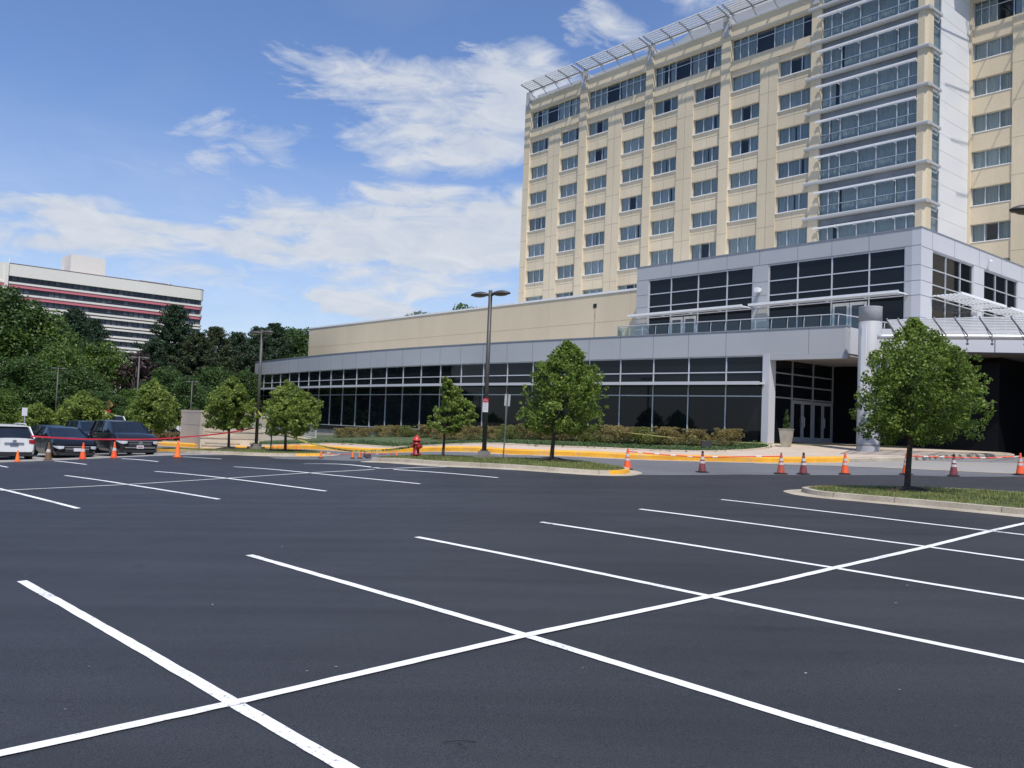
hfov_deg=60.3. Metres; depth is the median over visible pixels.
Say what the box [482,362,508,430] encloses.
window
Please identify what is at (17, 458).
traffic cone
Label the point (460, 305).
broadleaf tree
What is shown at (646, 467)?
street
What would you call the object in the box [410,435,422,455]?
fire hydrant
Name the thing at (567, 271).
window
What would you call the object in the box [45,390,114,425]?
linden tree
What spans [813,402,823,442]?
door
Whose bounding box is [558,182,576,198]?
window
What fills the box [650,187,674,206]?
window
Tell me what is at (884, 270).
window
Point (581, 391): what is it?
linden tree
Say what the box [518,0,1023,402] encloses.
hotel tower
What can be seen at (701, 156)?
window
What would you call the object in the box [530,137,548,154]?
window
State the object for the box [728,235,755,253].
window
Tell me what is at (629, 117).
window
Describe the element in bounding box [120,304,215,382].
pine tree
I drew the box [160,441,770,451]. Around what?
bed edging
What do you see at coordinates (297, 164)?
sky
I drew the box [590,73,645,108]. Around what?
window
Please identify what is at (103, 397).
broadleaf tree
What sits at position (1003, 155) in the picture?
window
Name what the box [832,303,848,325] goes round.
terrace door
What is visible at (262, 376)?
window
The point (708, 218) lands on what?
window
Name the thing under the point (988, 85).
window
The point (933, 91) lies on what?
window
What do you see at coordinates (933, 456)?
cone bar
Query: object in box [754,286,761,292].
wall floodlight
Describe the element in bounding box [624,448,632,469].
traffic cone
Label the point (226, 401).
linden tree
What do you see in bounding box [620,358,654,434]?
window
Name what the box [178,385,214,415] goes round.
broadleaf tree
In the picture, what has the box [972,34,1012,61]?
window
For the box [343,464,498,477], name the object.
parking line
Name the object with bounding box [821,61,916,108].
window
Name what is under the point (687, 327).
terrace door
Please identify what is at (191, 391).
lamp post
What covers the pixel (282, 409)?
linden tree
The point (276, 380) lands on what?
window
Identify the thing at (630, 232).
window
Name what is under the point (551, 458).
mulch ring
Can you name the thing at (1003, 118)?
window
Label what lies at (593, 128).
window
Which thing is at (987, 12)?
window
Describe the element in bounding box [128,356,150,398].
lamp post
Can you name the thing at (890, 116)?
window
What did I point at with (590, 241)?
window
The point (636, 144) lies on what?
window
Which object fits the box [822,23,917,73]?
window
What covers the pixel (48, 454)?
traffic cone
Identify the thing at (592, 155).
window
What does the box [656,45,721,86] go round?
window
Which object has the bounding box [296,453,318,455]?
painted kerb
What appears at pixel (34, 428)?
parked car
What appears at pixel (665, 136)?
window
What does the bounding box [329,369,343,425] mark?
window
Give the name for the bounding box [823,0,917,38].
window
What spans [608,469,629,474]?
painted kerb
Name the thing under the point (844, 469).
traffic cone
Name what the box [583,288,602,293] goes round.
window
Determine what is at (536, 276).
window
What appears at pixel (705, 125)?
window
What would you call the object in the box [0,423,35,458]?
parked car
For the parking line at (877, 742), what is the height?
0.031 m
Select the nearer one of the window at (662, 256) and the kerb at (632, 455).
the kerb at (632, 455)
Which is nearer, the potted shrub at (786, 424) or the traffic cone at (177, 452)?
the traffic cone at (177, 452)
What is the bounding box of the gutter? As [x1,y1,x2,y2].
[169,446,849,462]
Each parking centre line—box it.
[0,467,421,490]
[0,522,1023,755]
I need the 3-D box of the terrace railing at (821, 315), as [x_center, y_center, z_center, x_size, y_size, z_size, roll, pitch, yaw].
[12.616,-2.895,48.846,15.967,1.028,5.293,1,-3,29]
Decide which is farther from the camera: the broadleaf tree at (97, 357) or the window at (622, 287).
the window at (622, 287)
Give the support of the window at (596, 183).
in the hotel tower
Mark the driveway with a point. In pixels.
(1005, 465)
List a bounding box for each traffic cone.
[15,450,20,461]
[43,442,51,459]
[78,443,86,458]
[110,442,117,457]
[173,440,180,456]
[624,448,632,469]
[695,451,707,472]
[774,452,787,473]
[796,452,808,473]
[839,453,850,474]
[899,455,913,474]
[947,454,959,475]
[1013,453,1023,474]
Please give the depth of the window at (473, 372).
60.33 m
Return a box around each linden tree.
[0,401,20,423]
[13,402,58,426]
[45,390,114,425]
[123,378,181,433]
[201,376,260,446]
[258,379,323,449]
[427,376,478,455]
[515,340,609,456]
[849,316,996,485]
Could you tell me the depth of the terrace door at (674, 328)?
59.71 m
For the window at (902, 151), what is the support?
in the hotel tower
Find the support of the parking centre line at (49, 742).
on the parking lot
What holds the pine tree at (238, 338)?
on the ground
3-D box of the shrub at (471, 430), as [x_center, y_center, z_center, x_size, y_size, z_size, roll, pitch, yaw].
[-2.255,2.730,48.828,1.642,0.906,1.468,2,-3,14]
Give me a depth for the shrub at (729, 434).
43.56 m
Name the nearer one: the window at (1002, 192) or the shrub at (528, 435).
the shrub at (528, 435)
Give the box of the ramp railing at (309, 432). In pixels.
[252,416,316,437]
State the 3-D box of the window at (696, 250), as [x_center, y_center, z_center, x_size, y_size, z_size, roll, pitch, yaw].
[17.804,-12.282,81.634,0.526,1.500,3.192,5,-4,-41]
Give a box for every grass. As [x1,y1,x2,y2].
[193,448,326,452]
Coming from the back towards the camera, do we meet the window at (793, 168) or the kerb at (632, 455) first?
the window at (793, 168)
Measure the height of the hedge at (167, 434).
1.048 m
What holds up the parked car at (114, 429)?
on the parking apron
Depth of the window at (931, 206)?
67.53 m
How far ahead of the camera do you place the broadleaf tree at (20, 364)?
62.48 m
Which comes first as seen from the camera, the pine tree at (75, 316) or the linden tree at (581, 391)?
the linden tree at (581, 391)
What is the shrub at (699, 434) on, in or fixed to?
on the planting bed
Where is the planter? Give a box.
[778,428,793,446]
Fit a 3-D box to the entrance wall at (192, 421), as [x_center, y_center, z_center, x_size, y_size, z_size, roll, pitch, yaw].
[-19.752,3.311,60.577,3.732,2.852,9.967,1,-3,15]
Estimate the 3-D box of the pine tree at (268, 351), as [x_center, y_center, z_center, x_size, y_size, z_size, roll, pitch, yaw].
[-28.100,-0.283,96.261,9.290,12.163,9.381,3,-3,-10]
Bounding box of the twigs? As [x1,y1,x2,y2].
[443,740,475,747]
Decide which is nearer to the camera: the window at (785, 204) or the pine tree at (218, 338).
the window at (785, 204)
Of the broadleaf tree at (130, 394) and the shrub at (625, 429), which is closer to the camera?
the shrub at (625, 429)
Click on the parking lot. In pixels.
(180, 579)
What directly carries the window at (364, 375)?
in the glass wing
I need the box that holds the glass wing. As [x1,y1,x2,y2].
[248,325,1023,455]
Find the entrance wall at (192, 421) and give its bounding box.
[180,410,266,444]
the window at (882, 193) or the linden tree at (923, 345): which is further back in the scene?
the window at (882, 193)
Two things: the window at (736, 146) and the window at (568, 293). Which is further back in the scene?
the window at (568, 293)
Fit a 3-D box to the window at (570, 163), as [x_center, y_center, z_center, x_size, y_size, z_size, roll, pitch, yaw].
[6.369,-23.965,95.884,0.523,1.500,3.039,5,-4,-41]
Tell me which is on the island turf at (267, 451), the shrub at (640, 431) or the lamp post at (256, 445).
the lamp post at (256, 445)
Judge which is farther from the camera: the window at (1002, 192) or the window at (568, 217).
the window at (568, 217)
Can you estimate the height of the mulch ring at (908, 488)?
0.137 m
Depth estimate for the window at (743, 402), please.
46.58 m
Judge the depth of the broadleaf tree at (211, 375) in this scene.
79.08 m
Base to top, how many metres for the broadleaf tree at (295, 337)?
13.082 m
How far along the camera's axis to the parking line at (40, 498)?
19.14 m
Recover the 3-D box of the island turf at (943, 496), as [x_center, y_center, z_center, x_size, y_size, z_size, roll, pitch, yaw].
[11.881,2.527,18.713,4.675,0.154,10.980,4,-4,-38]
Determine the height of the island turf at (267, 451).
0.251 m
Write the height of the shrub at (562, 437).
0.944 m
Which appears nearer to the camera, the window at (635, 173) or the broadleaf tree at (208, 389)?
the broadleaf tree at (208, 389)
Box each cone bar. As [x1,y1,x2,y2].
[629,451,700,457]
[704,456,779,457]
[912,456,952,457]
[955,456,1019,458]
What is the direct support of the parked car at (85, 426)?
on the street
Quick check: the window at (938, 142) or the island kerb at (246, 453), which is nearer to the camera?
the island kerb at (246, 453)
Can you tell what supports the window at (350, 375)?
in the glass wing
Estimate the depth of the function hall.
76.49 m
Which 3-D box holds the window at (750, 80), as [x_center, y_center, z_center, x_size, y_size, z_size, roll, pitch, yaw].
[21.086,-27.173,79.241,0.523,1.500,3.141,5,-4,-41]
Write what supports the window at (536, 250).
in the hotel tower
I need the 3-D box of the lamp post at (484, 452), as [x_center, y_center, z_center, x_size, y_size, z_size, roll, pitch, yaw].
[-0.902,-0.293,32.049,1.647,6.250,0.867,2,-3,13]
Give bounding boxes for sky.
[0,0,734,368]
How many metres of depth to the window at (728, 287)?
58.09 m
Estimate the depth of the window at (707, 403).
48.06 m
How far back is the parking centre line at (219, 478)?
24.61 m
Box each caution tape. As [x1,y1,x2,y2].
[258,411,415,451]
[560,428,906,446]
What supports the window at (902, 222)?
in the hotel tower
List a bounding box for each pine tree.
[60,308,115,396]
[81,318,127,393]
[117,341,177,391]
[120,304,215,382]
[168,331,225,395]
[202,326,249,393]
[226,331,258,397]
[240,326,282,383]
[258,323,296,359]
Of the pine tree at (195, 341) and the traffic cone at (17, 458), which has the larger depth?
the pine tree at (195, 341)
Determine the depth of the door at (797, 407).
47.49 m
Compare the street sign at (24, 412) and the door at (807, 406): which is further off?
the street sign at (24, 412)
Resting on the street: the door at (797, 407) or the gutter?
the gutter
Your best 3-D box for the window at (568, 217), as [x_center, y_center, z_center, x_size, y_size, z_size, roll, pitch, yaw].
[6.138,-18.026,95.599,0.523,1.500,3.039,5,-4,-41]
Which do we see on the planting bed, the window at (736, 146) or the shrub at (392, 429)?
the shrub at (392, 429)
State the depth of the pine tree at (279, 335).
99.65 m
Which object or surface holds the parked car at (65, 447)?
on the parking apron
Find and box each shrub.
[332,428,349,437]
[340,427,358,437]
[353,427,372,436]
[372,425,390,436]
[385,425,403,436]
[396,425,421,436]
[413,424,434,436]
[430,429,451,438]
[438,426,465,439]
[455,425,482,439]
[480,425,503,439]
[495,424,525,439]
[516,423,546,439]
[529,425,556,439]
[548,425,571,440]
[556,425,588,440]
[575,427,608,441]
[593,424,624,442]
[613,426,649,443]
[629,427,665,444]
[653,426,687,444]
[675,428,710,445]
[709,427,744,446]
[782,410,790,428]
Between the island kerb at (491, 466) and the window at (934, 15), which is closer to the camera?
the island kerb at (491, 466)
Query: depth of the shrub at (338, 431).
61.10 m
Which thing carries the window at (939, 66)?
in the hotel tower
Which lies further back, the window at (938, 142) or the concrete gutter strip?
the window at (938, 142)
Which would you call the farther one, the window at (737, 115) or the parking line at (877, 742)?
the window at (737, 115)
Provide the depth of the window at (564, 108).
97.54 m
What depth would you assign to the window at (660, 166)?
86.06 m
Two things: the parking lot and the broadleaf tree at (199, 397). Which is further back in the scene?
the broadleaf tree at (199, 397)
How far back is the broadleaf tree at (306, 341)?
104.08 m
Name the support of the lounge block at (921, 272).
on the glass wing
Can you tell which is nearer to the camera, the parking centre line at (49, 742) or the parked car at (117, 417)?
the parking centre line at (49, 742)
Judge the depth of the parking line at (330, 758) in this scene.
6.21 m
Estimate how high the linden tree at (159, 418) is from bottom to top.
4.296 m
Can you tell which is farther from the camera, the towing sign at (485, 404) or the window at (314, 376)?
the window at (314, 376)
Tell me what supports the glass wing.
on the ground
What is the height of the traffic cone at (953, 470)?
0.720 m
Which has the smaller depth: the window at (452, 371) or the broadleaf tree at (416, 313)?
the window at (452, 371)
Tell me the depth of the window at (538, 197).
99.81 m
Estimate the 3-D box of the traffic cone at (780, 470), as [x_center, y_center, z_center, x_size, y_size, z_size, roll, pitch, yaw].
[8.975,2.638,29.429,0.420,0.710,0.420,2,-3,10]
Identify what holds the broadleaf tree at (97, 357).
on the ground
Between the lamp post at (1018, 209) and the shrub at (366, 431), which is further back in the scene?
the shrub at (366, 431)
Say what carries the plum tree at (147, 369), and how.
on the undergrowth
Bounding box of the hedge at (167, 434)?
[152,430,179,441]
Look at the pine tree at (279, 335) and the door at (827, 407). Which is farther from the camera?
the pine tree at (279, 335)
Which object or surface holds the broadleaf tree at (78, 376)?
on the ground
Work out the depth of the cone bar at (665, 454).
29.69 m
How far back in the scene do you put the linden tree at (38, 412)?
57.92 m
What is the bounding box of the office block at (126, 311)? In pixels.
[0,254,203,392]
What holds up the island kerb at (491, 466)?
on the parking lot
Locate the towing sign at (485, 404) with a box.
[482,398,488,411]
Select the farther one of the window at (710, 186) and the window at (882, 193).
the window at (710, 186)
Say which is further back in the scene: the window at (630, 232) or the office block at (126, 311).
the office block at (126, 311)
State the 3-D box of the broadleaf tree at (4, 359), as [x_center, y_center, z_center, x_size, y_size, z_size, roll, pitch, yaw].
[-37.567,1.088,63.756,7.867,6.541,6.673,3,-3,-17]
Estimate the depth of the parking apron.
40.62 m
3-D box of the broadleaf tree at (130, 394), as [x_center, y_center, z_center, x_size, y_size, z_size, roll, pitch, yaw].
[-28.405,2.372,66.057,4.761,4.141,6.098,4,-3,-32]
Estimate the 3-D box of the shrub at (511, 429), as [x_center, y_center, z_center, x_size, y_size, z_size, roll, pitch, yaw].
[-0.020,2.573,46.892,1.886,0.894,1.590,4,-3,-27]
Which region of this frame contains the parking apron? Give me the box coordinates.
[0,453,223,461]
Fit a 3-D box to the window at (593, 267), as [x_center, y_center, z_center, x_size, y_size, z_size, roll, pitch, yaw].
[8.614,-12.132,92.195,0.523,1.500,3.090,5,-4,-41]
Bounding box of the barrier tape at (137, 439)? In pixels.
[31,428,253,439]
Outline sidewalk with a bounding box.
[176,442,1003,456]
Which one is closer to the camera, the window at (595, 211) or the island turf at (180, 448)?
the island turf at (180, 448)
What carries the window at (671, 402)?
in the glass wing
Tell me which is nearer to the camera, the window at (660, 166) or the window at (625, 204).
the window at (660, 166)
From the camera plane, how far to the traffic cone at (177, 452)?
37.31 m
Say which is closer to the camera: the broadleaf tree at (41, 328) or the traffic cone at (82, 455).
the traffic cone at (82, 455)
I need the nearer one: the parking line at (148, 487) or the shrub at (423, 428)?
the parking line at (148, 487)
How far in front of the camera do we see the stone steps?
54.42 m
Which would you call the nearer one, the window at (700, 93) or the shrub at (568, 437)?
the shrub at (568, 437)
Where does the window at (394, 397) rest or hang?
in the glass wing
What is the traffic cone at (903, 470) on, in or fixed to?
on the street
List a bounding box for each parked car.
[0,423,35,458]
[31,425,63,432]
[33,426,95,457]
[65,420,94,434]
[89,420,158,455]
[92,415,124,419]
[147,420,180,431]
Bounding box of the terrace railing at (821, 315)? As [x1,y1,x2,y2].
[617,314,886,335]
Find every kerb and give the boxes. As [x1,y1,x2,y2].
[157,447,212,451]
[158,442,848,462]
[181,449,336,456]
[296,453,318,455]
[361,457,641,475]
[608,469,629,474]
[784,486,1023,517]
[849,453,1014,461]
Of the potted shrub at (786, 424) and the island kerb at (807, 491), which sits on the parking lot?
the island kerb at (807, 491)
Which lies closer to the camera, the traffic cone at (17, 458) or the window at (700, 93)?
the traffic cone at (17, 458)
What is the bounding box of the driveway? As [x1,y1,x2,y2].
[774,458,1023,472]
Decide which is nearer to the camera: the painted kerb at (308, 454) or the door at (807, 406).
the painted kerb at (308, 454)
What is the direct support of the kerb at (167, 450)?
on the street
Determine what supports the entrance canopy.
attached to the glass wing
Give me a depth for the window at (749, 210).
78.91 m
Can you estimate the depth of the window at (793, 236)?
75.06 m
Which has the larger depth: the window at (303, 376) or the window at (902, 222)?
the window at (303, 376)
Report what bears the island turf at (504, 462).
on the island kerb at (491, 466)
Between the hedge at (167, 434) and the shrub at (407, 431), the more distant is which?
the hedge at (167, 434)
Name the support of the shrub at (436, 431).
on the planting bed
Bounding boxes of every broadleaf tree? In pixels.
[0,284,72,377]
[0,297,85,377]
[0,312,107,384]
[0,355,72,412]
[0,356,41,393]
[0,389,29,424]
[12,371,75,424]
[21,341,118,394]
[43,365,114,406]
[52,321,102,368]
[69,391,129,419]
[80,342,142,395]
[103,395,131,419]
[111,388,150,411]
[135,366,207,422]
[161,375,207,423]
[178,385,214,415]
[194,365,250,400]
[231,370,265,412]
[276,326,307,357]
[287,327,308,356]
[405,311,426,315]
[452,302,473,309]
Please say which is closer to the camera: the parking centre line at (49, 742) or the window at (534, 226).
the parking centre line at (49, 742)
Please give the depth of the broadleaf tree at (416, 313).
118.41 m
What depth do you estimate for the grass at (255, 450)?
42.48 m
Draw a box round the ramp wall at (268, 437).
[261,430,311,440]
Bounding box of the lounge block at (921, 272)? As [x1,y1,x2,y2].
[627,226,1023,334]
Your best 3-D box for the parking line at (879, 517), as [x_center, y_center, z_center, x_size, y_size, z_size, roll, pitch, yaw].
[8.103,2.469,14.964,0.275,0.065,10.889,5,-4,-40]
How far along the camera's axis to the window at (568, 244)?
95.82 m
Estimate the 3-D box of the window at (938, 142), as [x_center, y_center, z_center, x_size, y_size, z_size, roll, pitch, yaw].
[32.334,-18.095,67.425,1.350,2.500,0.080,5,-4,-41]
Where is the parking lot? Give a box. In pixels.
[0,455,1023,767]
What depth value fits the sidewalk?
41.67 m
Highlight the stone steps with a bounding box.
[198,425,263,448]
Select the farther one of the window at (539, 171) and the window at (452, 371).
the window at (539, 171)
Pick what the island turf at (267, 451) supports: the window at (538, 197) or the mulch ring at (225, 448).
the mulch ring at (225, 448)
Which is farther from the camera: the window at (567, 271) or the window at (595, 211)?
the window at (567, 271)
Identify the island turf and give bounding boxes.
[159,448,200,449]
[198,449,325,452]
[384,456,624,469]
[810,486,1023,507]
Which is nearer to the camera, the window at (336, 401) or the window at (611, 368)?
the window at (611, 368)
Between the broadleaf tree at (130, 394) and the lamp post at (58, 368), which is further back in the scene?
the broadleaf tree at (130, 394)
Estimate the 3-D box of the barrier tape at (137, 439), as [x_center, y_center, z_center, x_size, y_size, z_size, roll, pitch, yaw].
[-16.437,2.246,40.627,0.331,0.732,10.614,0,-4,41]
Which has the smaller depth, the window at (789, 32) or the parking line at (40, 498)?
the parking line at (40, 498)
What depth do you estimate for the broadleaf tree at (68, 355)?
69.15 m
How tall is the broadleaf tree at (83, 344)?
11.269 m
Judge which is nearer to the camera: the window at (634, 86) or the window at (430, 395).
the window at (430, 395)
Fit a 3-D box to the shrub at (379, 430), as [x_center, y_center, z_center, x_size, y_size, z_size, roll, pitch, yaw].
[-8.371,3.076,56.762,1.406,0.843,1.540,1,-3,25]
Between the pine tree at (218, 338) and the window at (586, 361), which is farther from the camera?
the pine tree at (218, 338)
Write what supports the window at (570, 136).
in the hotel tower
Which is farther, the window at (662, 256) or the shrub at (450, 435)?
the window at (662, 256)
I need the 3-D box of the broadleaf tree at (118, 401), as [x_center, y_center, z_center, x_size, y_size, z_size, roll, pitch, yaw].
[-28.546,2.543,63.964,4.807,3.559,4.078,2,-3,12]
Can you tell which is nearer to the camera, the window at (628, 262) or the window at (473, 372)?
the window at (473, 372)
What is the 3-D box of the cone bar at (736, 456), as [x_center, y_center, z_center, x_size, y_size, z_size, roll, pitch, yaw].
[7.701,2.437,29.581,2.581,0.183,0.046,2,-3,6]
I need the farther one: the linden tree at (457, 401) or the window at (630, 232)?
the window at (630, 232)
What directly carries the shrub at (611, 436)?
on the planting bed
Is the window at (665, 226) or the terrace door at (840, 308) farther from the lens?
the window at (665, 226)
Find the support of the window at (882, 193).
in the hotel tower
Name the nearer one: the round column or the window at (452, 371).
the round column
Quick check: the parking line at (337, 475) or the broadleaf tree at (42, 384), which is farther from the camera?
the broadleaf tree at (42, 384)
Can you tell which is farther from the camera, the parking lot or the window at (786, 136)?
the window at (786, 136)
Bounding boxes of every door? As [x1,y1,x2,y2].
[670,317,682,332]
[683,316,695,332]
[792,400,802,442]
[802,401,811,442]
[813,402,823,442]
[822,403,831,442]
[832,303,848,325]
[849,301,866,328]
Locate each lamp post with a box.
[51,367,65,412]
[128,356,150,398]
[185,381,198,409]
[247,330,273,448]
[471,290,509,457]
[1009,205,1023,214]
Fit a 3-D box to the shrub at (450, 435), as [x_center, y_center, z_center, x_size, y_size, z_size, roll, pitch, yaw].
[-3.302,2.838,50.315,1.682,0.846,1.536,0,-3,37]
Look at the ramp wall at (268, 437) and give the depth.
61.15 m
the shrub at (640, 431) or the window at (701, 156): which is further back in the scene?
the window at (701, 156)
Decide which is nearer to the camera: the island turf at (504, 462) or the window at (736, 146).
the island turf at (504, 462)
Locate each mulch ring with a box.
[213,447,240,449]
[535,457,565,460]
[883,486,935,491]
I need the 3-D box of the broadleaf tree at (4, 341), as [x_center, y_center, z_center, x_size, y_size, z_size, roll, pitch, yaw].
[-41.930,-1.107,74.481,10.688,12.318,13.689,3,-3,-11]
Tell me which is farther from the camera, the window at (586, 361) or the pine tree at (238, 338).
the pine tree at (238, 338)
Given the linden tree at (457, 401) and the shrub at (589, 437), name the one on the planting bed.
the shrub at (589, 437)
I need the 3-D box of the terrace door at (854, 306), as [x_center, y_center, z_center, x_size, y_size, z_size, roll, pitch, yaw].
[19.578,-3.409,49.952,0.050,2.500,1.000,5,-4,-41]
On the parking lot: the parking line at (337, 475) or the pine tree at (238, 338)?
the parking line at (337, 475)
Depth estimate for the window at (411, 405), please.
65.39 m
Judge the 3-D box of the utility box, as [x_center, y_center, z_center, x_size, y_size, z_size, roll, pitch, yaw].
[9.349,2.931,42.526,0.500,0.360,0.260,2,-3,0]
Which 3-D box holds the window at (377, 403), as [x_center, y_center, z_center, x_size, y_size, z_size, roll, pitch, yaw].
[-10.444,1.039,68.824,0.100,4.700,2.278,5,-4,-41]
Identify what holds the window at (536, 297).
in the hotel tower
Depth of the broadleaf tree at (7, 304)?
72.03 m
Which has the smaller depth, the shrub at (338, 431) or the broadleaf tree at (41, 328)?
the shrub at (338, 431)
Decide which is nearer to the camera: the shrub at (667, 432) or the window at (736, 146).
the shrub at (667, 432)
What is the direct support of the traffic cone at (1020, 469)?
on the street
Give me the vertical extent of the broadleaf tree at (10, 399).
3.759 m
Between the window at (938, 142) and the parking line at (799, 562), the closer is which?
the parking line at (799, 562)
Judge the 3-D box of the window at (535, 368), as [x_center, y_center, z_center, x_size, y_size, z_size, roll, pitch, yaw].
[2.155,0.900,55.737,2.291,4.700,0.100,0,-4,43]
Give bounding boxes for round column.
[856,306,882,451]
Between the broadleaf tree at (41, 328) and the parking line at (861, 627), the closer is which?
the parking line at (861, 627)
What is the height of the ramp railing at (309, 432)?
1.825 m
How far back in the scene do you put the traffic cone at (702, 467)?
29.64 m
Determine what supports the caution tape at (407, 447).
attached to the linden tree at (282, 409)
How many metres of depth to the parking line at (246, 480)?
23.67 m
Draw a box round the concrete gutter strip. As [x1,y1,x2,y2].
[760,463,1012,473]
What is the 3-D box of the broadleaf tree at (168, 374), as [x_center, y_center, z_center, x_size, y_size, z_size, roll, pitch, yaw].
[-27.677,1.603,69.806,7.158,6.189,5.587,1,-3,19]
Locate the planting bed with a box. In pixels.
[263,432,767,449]
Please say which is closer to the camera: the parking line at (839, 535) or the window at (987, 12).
the parking line at (839, 535)
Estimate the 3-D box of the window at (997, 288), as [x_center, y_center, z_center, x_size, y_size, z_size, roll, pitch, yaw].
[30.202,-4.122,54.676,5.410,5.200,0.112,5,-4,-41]
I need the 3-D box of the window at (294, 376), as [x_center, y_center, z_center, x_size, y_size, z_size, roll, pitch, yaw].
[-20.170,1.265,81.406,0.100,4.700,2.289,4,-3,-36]
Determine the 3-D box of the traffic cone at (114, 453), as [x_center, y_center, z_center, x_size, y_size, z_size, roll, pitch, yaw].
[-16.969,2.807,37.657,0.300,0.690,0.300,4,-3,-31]
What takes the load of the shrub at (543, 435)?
on the planting bed
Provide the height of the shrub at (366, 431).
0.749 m
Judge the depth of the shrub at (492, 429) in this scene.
47.76 m
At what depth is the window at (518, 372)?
57.47 m
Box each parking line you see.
[0,488,78,507]
[17,580,358,767]
[64,475,217,498]
[154,471,324,490]
[245,467,419,483]
[246,554,970,767]
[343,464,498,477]
[416,536,1023,662]
[541,522,1023,598]
[641,509,1023,560]
[721,499,1023,534]
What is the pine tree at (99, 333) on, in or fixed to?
on the ground
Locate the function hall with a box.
[308,288,636,355]
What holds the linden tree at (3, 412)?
on the ground
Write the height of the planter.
0.900 m
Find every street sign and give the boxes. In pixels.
[22,408,27,424]
[503,394,510,456]
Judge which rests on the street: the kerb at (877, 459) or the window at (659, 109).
the kerb at (877, 459)
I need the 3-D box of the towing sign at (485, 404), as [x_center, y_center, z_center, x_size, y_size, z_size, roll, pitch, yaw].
[-0.956,0.765,31.904,0.205,0.500,0.048,2,-3,0]
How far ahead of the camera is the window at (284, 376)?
83.55 m
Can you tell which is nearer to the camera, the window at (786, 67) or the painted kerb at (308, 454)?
the painted kerb at (308, 454)
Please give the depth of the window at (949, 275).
50.01 m
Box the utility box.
[700,441,711,447]
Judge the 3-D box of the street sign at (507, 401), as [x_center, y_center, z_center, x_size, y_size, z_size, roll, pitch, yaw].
[-0.230,1.496,31.159,0.200,2.320,0.038,5,-3,-9]
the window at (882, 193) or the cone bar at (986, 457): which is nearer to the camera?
the cone bar at (986, 457)
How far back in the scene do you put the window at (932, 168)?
67.65 m
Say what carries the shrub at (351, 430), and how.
on the planting bed
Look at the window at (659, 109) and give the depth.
86.27 m
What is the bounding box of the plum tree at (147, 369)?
[107,351,162,408]
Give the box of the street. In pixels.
[96,446,1023,476]
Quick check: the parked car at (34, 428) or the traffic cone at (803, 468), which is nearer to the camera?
the traffic cone at (803, 468)
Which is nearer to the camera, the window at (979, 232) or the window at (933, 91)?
the window at (933, 91)
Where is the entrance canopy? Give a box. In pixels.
[877,315,1023,362]
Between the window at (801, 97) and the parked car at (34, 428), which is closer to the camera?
the parked car at (34, 428)
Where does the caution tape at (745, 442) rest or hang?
attached to the linden tree at (581, 391)
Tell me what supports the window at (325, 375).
in the glass wing
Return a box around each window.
[256,375,264,412]
[263,374,272,421]
[272,373,280,391]
[280,373,289,385]
[289,372,299,418]
[299,371,309,402]
[309,371,319,409]
[318,370,331,424]
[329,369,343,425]
[341,368,357,425]
[355,368,371,426]
[369,367,386,426]
[385,366,403,427]
[402,365,421,429]
[420,365,441,425]
[439,364,461,426]
[460,363,484,428]
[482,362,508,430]
[506,362,533,431]
[526,296,542,300]
[527,243,544,257]
[527,269,543,283]
[528,190,546,206]
[528,216,545,231]
[529,164,547,180]
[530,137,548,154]
[532,361,560,425]
[533,96,579,128]
[555,264,573,279]
[556,237,574,252]
[556,292,572,297]
[557,209,575,225]
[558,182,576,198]
[559,155,577,172]
[560,128,578,145]
[560,360,590,424]
[582,259,603,275]
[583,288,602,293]
[584,203,605,220]
[584,231,604,247]
[585,174,606,192]
[586,146,607,164]
[587,118,607,137]
[588,359,621,427]
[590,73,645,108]
[617,254,639,270]
[618,224,640,241]
[618,284,636,289]
[619,195,641,212]
[620,165,642,183]
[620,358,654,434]
[621,136,643,155]
[622,106,644,126]
[647,267,752,334]
[649,218,673,236]
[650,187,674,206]
[650,248,672,264]
[651,157,675,176]
[652,126,676,146]
[653,96,677,116]
[653,357,689,437]
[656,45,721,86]
[688,356,727,439]
[690,177,717,197]
[690,209,716,229]
[691,146,718,166]
[691,242,715,258]
[692,114,719,135]
[693,82,720,104]
[725,355,762,442]
[727,202,756,222]
[728,168,757,189]
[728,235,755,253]
[729,102,758,125]
[729,135,758,157]
[731,69,759,92]
[733,14,811,60]
[767,248,904,328]
[775,157,808,179]
[775,192,807,214]
[776,122,809,145]
[776,227,806,246]
[777,88,809,112]
[778,53,810,78]
[818,213,914,240]
[819,176,914,215]
[820,99,916,144]
[820,138,915,179]
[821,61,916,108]
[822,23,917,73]
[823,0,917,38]
[931,168,938,202]
[931,206,938,231]
[932,91,939,125]
[932,129,939,163]
[932,252,972,329]
[933,52,940,87]
[934,15,941,49]
[970,183,1010,206]
[971,108,1011,133]
[971,145,1011,170]
[971,220,1010,242]
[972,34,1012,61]
[972,71,1012,97]
[974,0,1023,26]
[983,270,1016,329]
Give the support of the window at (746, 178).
in the hotel tower

